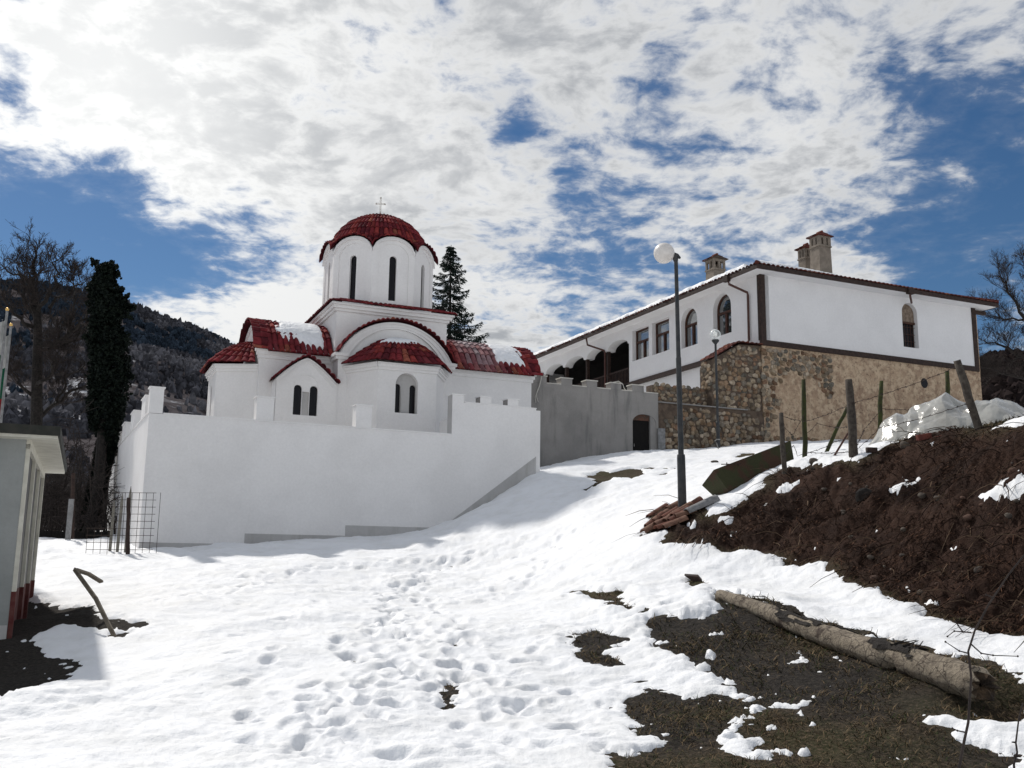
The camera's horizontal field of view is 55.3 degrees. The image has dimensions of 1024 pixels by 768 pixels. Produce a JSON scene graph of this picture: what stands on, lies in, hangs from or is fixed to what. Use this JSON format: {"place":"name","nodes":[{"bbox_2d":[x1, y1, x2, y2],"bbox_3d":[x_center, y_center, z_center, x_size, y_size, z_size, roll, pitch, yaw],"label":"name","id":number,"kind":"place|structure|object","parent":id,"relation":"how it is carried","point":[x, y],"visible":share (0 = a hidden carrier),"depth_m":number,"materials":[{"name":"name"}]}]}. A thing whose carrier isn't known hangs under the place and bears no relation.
{"place":"outdoors","nodes":[
{"label":"outdoors","id":0,"kind":"place"},
{"bbox_2d":[0,289,206,509],"bbox_3d":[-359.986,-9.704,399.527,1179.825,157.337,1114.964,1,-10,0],"label":"mountain","id":1,"kind":"structure","parent":0,"point":[171,403],"depth_m":295.47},
{"bbox_2d":[0,278,234,492],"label":"mountain forest","id":2,"kind":"object","parent":1,"relation":"on","point":[192,357],"visible":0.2,"depth_m":360.13,"materials":[{"name":"green plant"}]},
{"bbox_2d":[0,412,1023,767],"bbox_3d":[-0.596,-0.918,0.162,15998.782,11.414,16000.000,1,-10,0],"label":"ground","id":3,"kind":"structure","parent":0,"point":[26,663],"depth_m":11.96,"materials":[{"name":"brown soil"}]},
{"bbox_2d":[0,323,12,422],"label":"flagpole","id":4,"kind":"object","parent":3,"relation":"on","point":[5,368],"visible":0.84,"depth_m":23.90,"materials":[{"name":"metal"}]},
{"bbox_2d":[0,423,66,639],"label":"shed","id":5,"kind":"structure","parent":3,"relation":"on","point":[31,456],"depth_m":13.43,"materials":[{"name":"beige paint"}]},
{"bbox_2d":[0,217,94,526],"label":"bare tree","id":6,"kind":"object","parent":3,"relation":"on","point":[40,352],"visible":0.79,"depth_m":38.63,"materials":[{"name":"brown plant"}]},
{"bbox_2d":[65,499,73,539],"bbox_3d":[-12.339,4.022,27.186,0.120,1.629,0.120,3,-10,-10],"label":"concrete post","id":7,"kind":"object","parent":3,"relation":"on","point":[69,518],"visible":0.64,"depth_m":27.18,"materials":[{"name":"grey concrete"}]},
{"bbox_2d":[70,473,74,538],"bbox_3d":[-12.711,3.780,28.244,0.311,2.410,0.140,1,-10,0],"label":"wooden post","id":8,"kind":"object","parent":3,"relation":"on","point":[73,497],"visible":0.46,"depth_m":28.29,"materials":[{"name":"wood"}]},
{"bbox_2d":[39,529,109,538],"bbox_3d":[-13.526,4.893,29.858,2.327,0.912,0.073,3,-10,-12],"label":"board fence","id":9,"kind":"object","parent":3,"relation":"on","point":[61,534],"visible":0.24,"depth_m":29.91,"materials":[{"name":"black wood"}]},
{"bbox_2d":[73,567,116,636],"bbox_3d":[-5.872,3.045,13.646,0.491,0.933,1.889,6,-12,-29],"label":"pipe","id":10,"kind":"object","parent":3,"relation":"on","point":[78,572],"visible":0.91,"depth_m":13.47,"materials":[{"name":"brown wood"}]},
{"bbox_2d":[108,500,114,550],"bbox_3d":[-10.054,3.616,24.534,0.078,1.372,0.025,1,-10,0],"label":"paling","id":11,"kind":"object","parent":3,"relation":"on","point":[112,525],"visible":0.71,"depth_m":24.54,"materials":[{"name":"grey wood"}]},
{"bbox_2d":[116,493,122,551],"bbox_3d":[-9.865,3.530,24.550,0.084,1.547,0.025,1,-10,0],"label":"paling","id":12,"kind":"object","parent":3,"relation":"on","point":[119,521],"visible":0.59,"depth_m":24.55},
{"bbox_2d":[124,487,131,552],"bbox_3d":[-9.660,3.438,24.567,0.074,1.733,0.025,1,-10,0],"label":"paling","id":13,"kind":"object","parent":3,"relation":"on","point":[130,495],"visible":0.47,"depth_m":24.64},
{"bbox_2d":[126,498,130,554],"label":"wooden post","id":14,"kind":"object","parent":3,"relation":"on","point":[128,510],"visible":0.81,"depth_m":23.70,"materials":[{"name":"brown wood"}]},
{"bbox_2d":[107,386,539,548],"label":"fortress wall","id":15,"kind":"structure","parent":3,"relation":"on","point":[262,476],"depth_m":28.06,"materials":[{"name":"white paint"}]},
{"bbox_2d":[200,197,542,432],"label":"church","id":16,"kind":"structure","parent":3,"relation":"on","point":[378,279],"depth_m":33.90,"materials":[{"name":"white paint"}]},
{"bbox_2d":[272,320,323,349],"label":"roof snow","id":17,"kind":"structure","parent":16,"relation":"on","point":[308,333],"depth_m":33.90,"materials":[{"name":"white snow"}]},
{"bbox_2d":[380,337,417,343],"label":"roof snow","id":18,"kind":"structure","parent":16,"relation":"on","point":[396,340],"depth_m":33.46,"materials":[{"name":"white snow"}]},
{"bbox_2d":[482,343,524,365],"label":"roof snow","id":19,"kind":"structure","parent":16,"relation":"on","point":[508,354],"depth_m":37.02,"materials":[{"name":"white snow"}]},
{"bbox_2d":[432,246,488,342],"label":"spruce","id":20,"kind":"object","parent":3,"relation":"on","point":[451,266],"visible":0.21,"depth_m":53.47,"materials":[{"name":"green plant"}]},
{"bbox_2d":[0,416,1023,767],"bbox_3d":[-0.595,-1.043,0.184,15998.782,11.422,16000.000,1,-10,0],"label":"snow","id":21,"kind":"structure","parent":3,"relation":"on","point":[338,652],"depth_m":12.20,"materials":[{"name":"white snow"}]},
{"bbox_2d":[39,401,121,533],"bbox_3d":[-20.059,4.542,41.244,10.597,5.883,26.383,5,-11,-23],"label":"thicket","id":22,"kind":"object","parent":21,"relation":"on","point":[53,518],"visible":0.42,"depth_m":33.07,"materials":[{"name":"green plant"}]},
{"bbox_2d":[76,257,136,531],"bbox_3d":[-14.524,0.410,35.061,1.870,10.649,3.314,9,-13,-38],"label":"ivy tree","id":23,"kind":"object","parent":21,"relation":"on","point":[107,338],"visible":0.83,"depth_m":35.21,"materials":[{"name":"green plant"}]},
{"bbox_2d":[86,492,160,551],"bbox_3d":[-9.551,3.430,23.946,1.769,1.553,0.012,1,-10,0],"label":"wire fence","id":24,"kind":"object","parent":21,"relation":"on","point":[136,535],"visible":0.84,"depth_m":23.90,"materials":[{"name":"grey metal"}]},
{"bbox_2d":[640,519,658,532],"bbox_3d":[2.729,2.792,19.193,0.511,0.276,0.184,9,-13,-38],"label":"roof tile","id":25,"kind":"object","parent":21,"relation":"on","point":[649,527],"visible":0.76,"depth_m":19.08,"materials":[{"name":"brown ceramic"}]},
{"bbox_2d":[653,517,666,524],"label":"roof tile","id":26,"kind":"object","parent":25,"relation":"on","point":[659,521],"visible":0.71,"depth_m":19.14,"materials":[{"name":"brown ceramic"}]},
{"bbox_2d":[661,512,672,520],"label":"roof tile","id":27,"kind":"object","parent":26,"relation":"on","point":[667,516],"visible":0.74,"depth_m":19.17,"materials":[{"name":"brown ceramic"}]},
{"bbox_2d":[670,505,688,514],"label":"roof tile","id":28,"kind":"object","parent":27,"relation":"on","point":[678,510],"visible":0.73,"depth_m":19.29,"materials":[{"name":"brown ceramic"}]},
{"bbox_2d":[672,501,692,511],"bbox_3d":[3.387,2.481,19.495,0.486,0.292,0.184,5,-11,-25],"label":"roof tile","id":29,"kind":"object","parent":28,"relation":"on","point":[690,502],"visible":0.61,"depth_m":19.49,"materials":[{"name":"brown ceramic"}]},
{"bbox_2d":[691,496,702,503],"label":"roof tile","id":30,"kind":"object","parent":29,"relation":"on","point":[697,499],"visible":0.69,"depth_m":19.63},
{"bbox_2d":[660,506,678,518],"bbox_3d":[3.153,2.572,19.524,0.431,0.267,0.184,7,-12,-29],"label":"roof tile","id":31,"kind":"object","parent":26,"relation":"on","point":[668,512],"visible":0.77,"depth_m":19.48,"materials":[{"name":"brown ceramic"}]},
{"bbox_2d":[644,511,663,526],"bbox_3d":[2.853,2.713,19.583,0.469,0.332,0.184,6,-12,-29],"label":"roof tile","id":32,"kind":"object","parent":21,"relation":"on","point":[650,521],"visible":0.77,"depth_m":19.51,"materials":[{"name":"brown ceramic"}]},
{"bbox_2d":[652,508,669,520],"bbox_3d":[2.992,2.643,19.672,0.487,0.289,0.184,9,-13,-39],"label":"roof tile","id":33,"kind":"object","parent":32,"relation":"on","point":[657,517],"visible":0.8,"depth_m":19.56,"materials":[{"name":"brown ceramic"}]},
{"bbox_2d":[646,503,668,516],"bbox_3d":[3.119,2.713,20.964,0.596,0.340,0.184,8,-12,-35],"label":"roof tile","id":34,"kind":"object","parent":21,"relation":"on","point":[657,509],"visible":0.67,"depth_m":20.92,"materials":[{"name":"brown ceramic"}]},
{"bbox_2d":[653,520,675,528],"bbox_3d":[2.958,2.715,18.897,0.465,0.194,0.184,6,-11,-28],"label":"roof tile","id":35,"kind":"object","parent":21,"relation":"on","point":[658,526],"visible":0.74,"depth_m":18.80,"materials":[{"name":"brown ceramic"}]},
{"bbox_2d":[667,509,683,519],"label":"roof tile","id":36,"kind":"object","parent":35,"relation":"on","point":[673,517],"visible":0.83,"depth_m":19.03,"materials":[{"name":"brown ceramic"}]},
{"bbox_2d":[673,510,696,516],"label":"roof tile","id":37,"kind":"object","parent":36,"relation":"on","point":[682,513],"visible":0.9,"depth_m":19.06,"materials":[{"name":"brown ceramic"}]},
{"bbox_2d":[683,495,719,512],"bbox_3d":[3.734,2.368,19.288,0.784,0.394,0.240,6,-11,-28],"label":"half pipe","id":38,"kind":"object","parent":37,"relation":"on","point":[704,502],"visible":1,"depth_m":19.22,"materials":[{"name":"concrete"}]},
{"bbox_2d":[654,243,686,506],"bbox_3d":[3.266,-0.014,20.295,0.582,6.091,0.444,-4,-11,26],"label":"street lamp","id":39,"kind":"object","parent":21,"relation":"on","point":[664,253],"visible":0.95,"depth_m":20.32,"materials":[{"name":"metal"}]},
{"bbox_2d":[664,500,677,508],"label":"roof tile","id":40,"kind":"object","parent":21,"relation":"on","point":[674,504],"visible":0.56,"depth_m":20.80,"materials":[{"name":"brown ceramic"}]},
{"bbox_2d":[661,515,688,527],"bbox_3d":[3.132,2.653,18.837,0.545,0.265,0.184,5,-11,-24],"label":"roof tile","id":41,"kind":"object","parent":21,"relation":"on","point":[676,521],"visible":1,"depth_m":18.78,"materials":[{"name":"brown ceramic"}]},
{"bbox_2d":[702,440,793,494],"bbox_3d":[5.055,1.859,20.903,2.025,1.346,0.770,4,-11,-19],"label":"feed trough","id":42,"kind":"object","parent":21,"relation":"on","point":[726,478],"visible":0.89,"depth_m":20.54,"materials":[{"name":"green metal"}]},
{"bbox_2d":[944,555,1023,767],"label":"sapling","id":43,"kind":"object","parent":21,"relation":"on","point":[965,732],"visible":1,"depth_m":5.34,"materials":[{"name":"brown plant"}]},
{"bbox_2d":[531,375,657,466],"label":"gate wall","id":44,"kind":"structure","parent":3,"relation":"on","point":[587,418],"depth_m":38.89,"materials":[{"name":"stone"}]},
{"bbox_2d":[535,376,541,400],"bbox_3d":[0.985,0.166,38.169,0.314,1.191,0.281,6,-11,-26],"label":"cable","id":45,"kind":"object","parent":44,"relation":"hanging from","point":[538,389],"visible":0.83,"depth_m":38.04,"materials":[{"name":"grey plastic"}]},
{"bbox_2d":[633,420,648,450],"bbox_3d":[5.328,3.287,39.703,1.140,3.600,0.100,5,-11,-24],"label":"gate door","id":46,"kind":"structure","parent":44,"relation":"in","point":[640,428],"depth_m":39.87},
{"bbox_2d":[684,574,701,580],"bbox_3d":[2.984,3.185,15.984,0.340,0.150,0.120,1,-10,0],"label":"board","id":47,"kind":"object","parent":3,"relation":"on","point":[694,577],"visible":0.86,"depth_m":15.93,"materials":[{"name":"brown wood"}]},
{"bbox_2d":[646,341,765,449],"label":"rubble wall","id":48,"kind":"structure","parent":3,"relation":"on","point":[739,371],"depth_m":41.80,"materials":[{"name":"stone"}]},
{"bbox_2d":[658,428,664,449],"bbox_3d":[6.126,2.372,39.975,0.340,1.120,0.035,5,-11,-24],"label":"board","id":49,"kind":"object","parent":48,"relation":"on","point":[661,438],"visible":0.64,"depth_m":39.97,"materials":[{"name":"concrete"}]},
{"bbox_2d":[710,329,720,447],"bbox_3d":[8.209,0.200,39.192,0.450,4.918,0.450,1,-10,0],"label":"street lamp","id":50,"kind":"object","parent":3,"relation":"on","point":[715,341],"visible":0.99,"depth_m":39.14,"materials":[{"name":"metal"}]},
{"bbox_2d":[535,230,998,441],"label":"monastery house","id":51,"kind":"structure","parent":3,"relation":"on","point":[825,336],"depth_m":46.03,"materials":[{"name":"paint"}]},
{"bbox_2d":[533,264,748,355],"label":"roof snow","id":52,"kind":"structure","parent":51,"relation":"on","point":[661,300],"depth_m":51.05,"materials":[{"name":"white snow"}]},
{"bbox_2d":[636,327,648,359],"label":"window","id":53,"kind":"structure","parent":51,"relation":"in","point":[642,336],"depth_m":52.81,"materials":[{"name":"clear glass"}]},
{"bbox_2d":[656,319,668,353],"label":"window","id":54,"kind":"structure","parent":51,"relation":"in","point":[662,328],"depth_m":51.03,"materials":[{"name":"clear glass"}]},
{"bbox_2d":[685,309,697,347],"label":"window","id":55,"kind":"structure","parent":51,"relation":"in","point":[691,338],"depth_m":48.68,"materials":[{"name":"clear glass"}]},
{"bbox_2d":[717,295,731,335],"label":"window","id":56,"kind":"structure","parent":51,"relation":"in","point":[724,306],"depth_m":46.22,"materials":[{"name":"clear glass"}]},
{"bbox_2d":[902,304,914,347],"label":"window","id":57,"kind":"structure","parent":51,"relation":"in","point":[907,313],"depth_m":47.11,"materials":[{"name":"brown glass"}]},
{"bbox_2d":[779,412,787,474],"bbox_3d":[5.466,1.315,19.684,0.135,1.490,0.126,1,-10,0],"label":"fence post","id":58,"kind":"object","parent":3,"relation":"on","point":[782,444],"visible":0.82,"depth_m":19.67,"materials":[{"name":"grey wood"}]},
{"bbox_2d":[784,437,847,455],"bbox_3d":[6.097,1.261,19.682,1.278,0.405,1.908,1,-10,0],"label":"barbed wire","id":59,"kind":"object","parent":58,"relation":"attached to","point":[816,450],"visible":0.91,"depth_m":20.07,"materials":[{"name":"brown"}]},
{"bbox_2d":[801,379,807,456],"bbox_3d":[6.155,0.970,20.562,0.132,2.171,0.119,1,-10,0],"label":"fence post","id":60,"kind":"object","parent":3,"relation":"on","point":[804,427],"visible":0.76,"depth_m":20.57,"materials":[{"name":"green metal"}]},
{"bbox_2d":[809,458,817,463],"bbox_3d":[6.076,1.569,19.647,0.199,0.170,0.188,1,-10,0],"label":"stone","id":61,"kind":"object","parent":3,"relation":"on","point":[812,460],"visible":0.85,"depth_m":19.59,"materials":[{"name":"grey stone"}]},
{"bbox_2d":[825,407,846,451],"bbox_3d":[6.805,1.160,20.736,0.750,1.378,0.095,1,-10,0],"label":"fence post","id":62,"kind":"object","parent":3,"relation":"on","point":[833,436],"visible":0.65,"depth_m":20.74,"materials":[{"name":"green wood"}]},
{"bbox_2d":[834,432,847,455],"bbox_3d":[6.441,1.412,19.470,0.610,0.929,0.056,1,-10,0],"label":"fence post","id":63,"kind":"object","parent":3,"relation":"on","point":[840,445],"visible":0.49,"depth_m":19.49,"materials":[{"name":"wood"}]},
{"bbox_2d":[845,379,857,457],"bbox_3d":[6.589,0.867,18.854,0.211,1.956,0.185,1,-10,0],"label":"fence post","id":64,"kind":"object","parent":3,"relation":"on","point":[852,429],"visible":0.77,"depth_m":18.83,"materials":[{"name":"wood"}]},
{"bbox_2d":[806,422,853,433],"bbox_3d":[6.555,0.830,19.702,0.394,0.238,1.755,3,-10,-13],"label":"barbed wire","id":65,"kind":"object","parent":64,"relation":"attached to","point":[830,426],"visible":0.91,"depth_m":20.14,"materials":[{"name":"brown"}]},
{"bbox_2d":[857,410,880,445],"bbox_3d":[7.493,0.914,20.823,0.264,1.401,4.409,-4,-11,27],"label":"barbed wire","id":66,"kind":"object","parent":64,"relation":"attached to","point":[866,427],"visible":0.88,"depth_m":21.59,"materials":[{"name":"brown"}]},
{"bbox_2d":[715,590,1000,701],"bbox_3d":[3.526,2.775,10.843,0.384,0.841,4.793,4,-10,-15],"label":"log","id":67,"kind":"object","parent":3,"relation":"on","point":[951,675],"visible":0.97,"depth_m":9.71,"materials":[{"name":"brown wood"}]},
{"bbox_2d":[855,488,871,502],"bbox_3d":[6.053,1.906,16.731,0.320,0.258,0.243,1,-10,0],"label":"stone","id":68,"kind":"object","parent":3,"relation":"on","point":[860,492],"visible":0.76,"depth_m":16.66,"materials":[{"name":"grey stone"}]},
{"bbox_2d":[865,447,877,452],"bbox_3d":[6.660,1.223,18.082,0.200,0.103,0.100,1,-10,0],"label":"brick","id":69,"kind":"object","parent":3,"relation":"on","point":[871,449],"visible":1,"depth_m":18.04,"materials":[{"name":"brown brick"}]},
{"bbox_2d":[870,575,878,580],"bbox_3d":[5.069,2.715,13.657,0.112,0.081,0.081,1,-10,0],"label":"stone","id":70,"kind":"object","parent":3,"relation":"on","point":[875,577],"visible":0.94,"depth_m":13.63,"materials":[{"name":"stone"}]},
{"bbox_2d":[877,381,882,430],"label":"fence post","id":71,"kind":"object","parent":3,"relation":"on","point":[880,413],"visible":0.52,"depth_m":22.87,"materials":[{"name":"green metal"}]},
{"bbox_2d":[900,441,909,448],"bbox_3d":[7.130,1.111,17.687,0.202,0.166,0.162,1,-10,0],"label":"stone","id":72,"kind":"object","parent":3,"relation":"on","point":[903,446],"visible":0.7,"depth_m":17.63,"materials":[{"name":"grey stone"}]},
{"bbox_2d":[918,492,925,498],"bbox_3d":[6.464,1.759,15.380,0.124,0.105,0.103,1,-10,0],"label":"stone","id":73,"kind":"object","parent":3,"relation":"on","point":[920,494],"visible":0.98,"depth_m":15.36,"materials":[{"name":"grey stone"}]},
{"bbox_2d":[915,433,931,440],"bbox_3d":[7.371,0.948,17.473,0.274,0.155,0.121,1,-10,0],"label":"brick","id":74,"kind":"object","parent":3,"relation":"on","point":[920,437],"visible":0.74,"depth_m":17.41,"materials":[{"name":"red brick"}]},
{"bbox_2d":[945,371,949,394],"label":"fence post","id":75,"kind":"object","parent":3,"relation":"on","point":[947,383],"visible":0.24,"depth_m":24.38,"materials":[{"name":"green metal"}]},
{"bbox_2d":[953,359,982,430],"bbox_3d":[7.795,0.421,16.504,0.548,1.696,0.166,1,-10,0],"label":"fence post","id":76,"kind":"object","parent":3,"relation":"on","point":[967,395],"visible":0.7,"depth_m":16.50,"materials":[{"name":"wood"}]},
{"bbox_2d":[782,365,960,421],"bbox_3d":[6.456,0.225,18.391,0.943,0.466,4.338,4,-11,-19],"label":"barbed wire","id":77,"kind":"object","parent":76,"relation":"attached to","point":[870,398],"visible":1,"depth_m":18.31,"materials":[{"name":"brown"}]},
{"bbox_2d":[806,401,972,453],"bbox_3d":[6.849,0.931,18.378,0.243,0.610,4.403,5,-11,-21],"label":"barbed wire","id":78,"kind":"object","parent":76,"relation":"attached to","point":[894,424],"visible":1,"depth_m":17.81,"materials":[{"name":"brown"}]},
{"bbox_2d":[963,514,972,520],"bbox_3d":[6.359,1.864,13.632,0.137,0.106,0.104,6,-12,-28],"label":"stone","id":79,"kind":"object","parent":3,"relation":"on","point":[967,516],"visible":0.97,"depth_m":13.60,"materials":[{"name":"stone"}]},
{"bbox_2d":[974,566,981,572],"bbox_3d":[5.895,2.350,12.320,0.140,0.107,0.102,3,-10,-14],"label":"stone","id":80,"kind":"object","parent":3,"relation":"on","point":[976,570],"visible":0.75,"depth_m":12.29,"materials":[{"name":"grey stone"}]},
{"bbox_2d":[1004,513,1011,518],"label":"stone","id":81,"kind":"object","parent":3,"relation":"on","point":[1009,515],"visible":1,"depth_m":13.01,"materials":[{"name":"grey stone"}]},
{"bbox_2d":[1008,467,1018,473],"bbox_3d":[7.104,1.227,13.817,0.179,0.106,0.110,1,-10,0],"label":"stone","id":82,"kind":"object","parent":3,"relation":"on","point":[1012,470],"visible":0.84,"depth_m":13.79,"materials":[{"name":"stone"}]},
{"bbox_2d":[1012,703,1023,767],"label":"sapling","id":83,"kind":"object","parent":3,"relation":"on","point":[1016,754],"visible":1,"depth_m":4.77,"materials":[{"name":"brown plant"}]},
{"bbox_2d":[0,0,1023,355],"label":"sky","id":84,"kind":"structure","parent":0,"point":[212,151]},
{"bbox_2d":[760,260,839,275],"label":"roof snow","id":85,"kind":"structure","parent":0,"point":[775,264],"depth_m":43.99,"materials":[{"name":"white snow"}]},
{"bbox_2d":[980,347,1023,407],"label":"hill","id":86,"kind":"structure","parent":0,"point":[1006,387],"depth_m":100.52,"materials":[{"name":"brown plant"}]},
{"bbox_2d":[965,241,1023,390],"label":"bare tree","id":87,"kind":"object","parent":86,"relation":"on","point":[994,370],"visible":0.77,"depth_m":64.04,"materials":[{"name":"brown plant"}]},
{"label":"covered heap","id":88,"kind":"object","parent":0,"visible":0},
{"bbox_2d":[869,392,1023,444],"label":"plastic sheet","id":89,"kind":"object","parent":88,"relation":"on","point":[995,409],"visible":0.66,"depth_m":19.63,"materials":[{"name":"plastic"}]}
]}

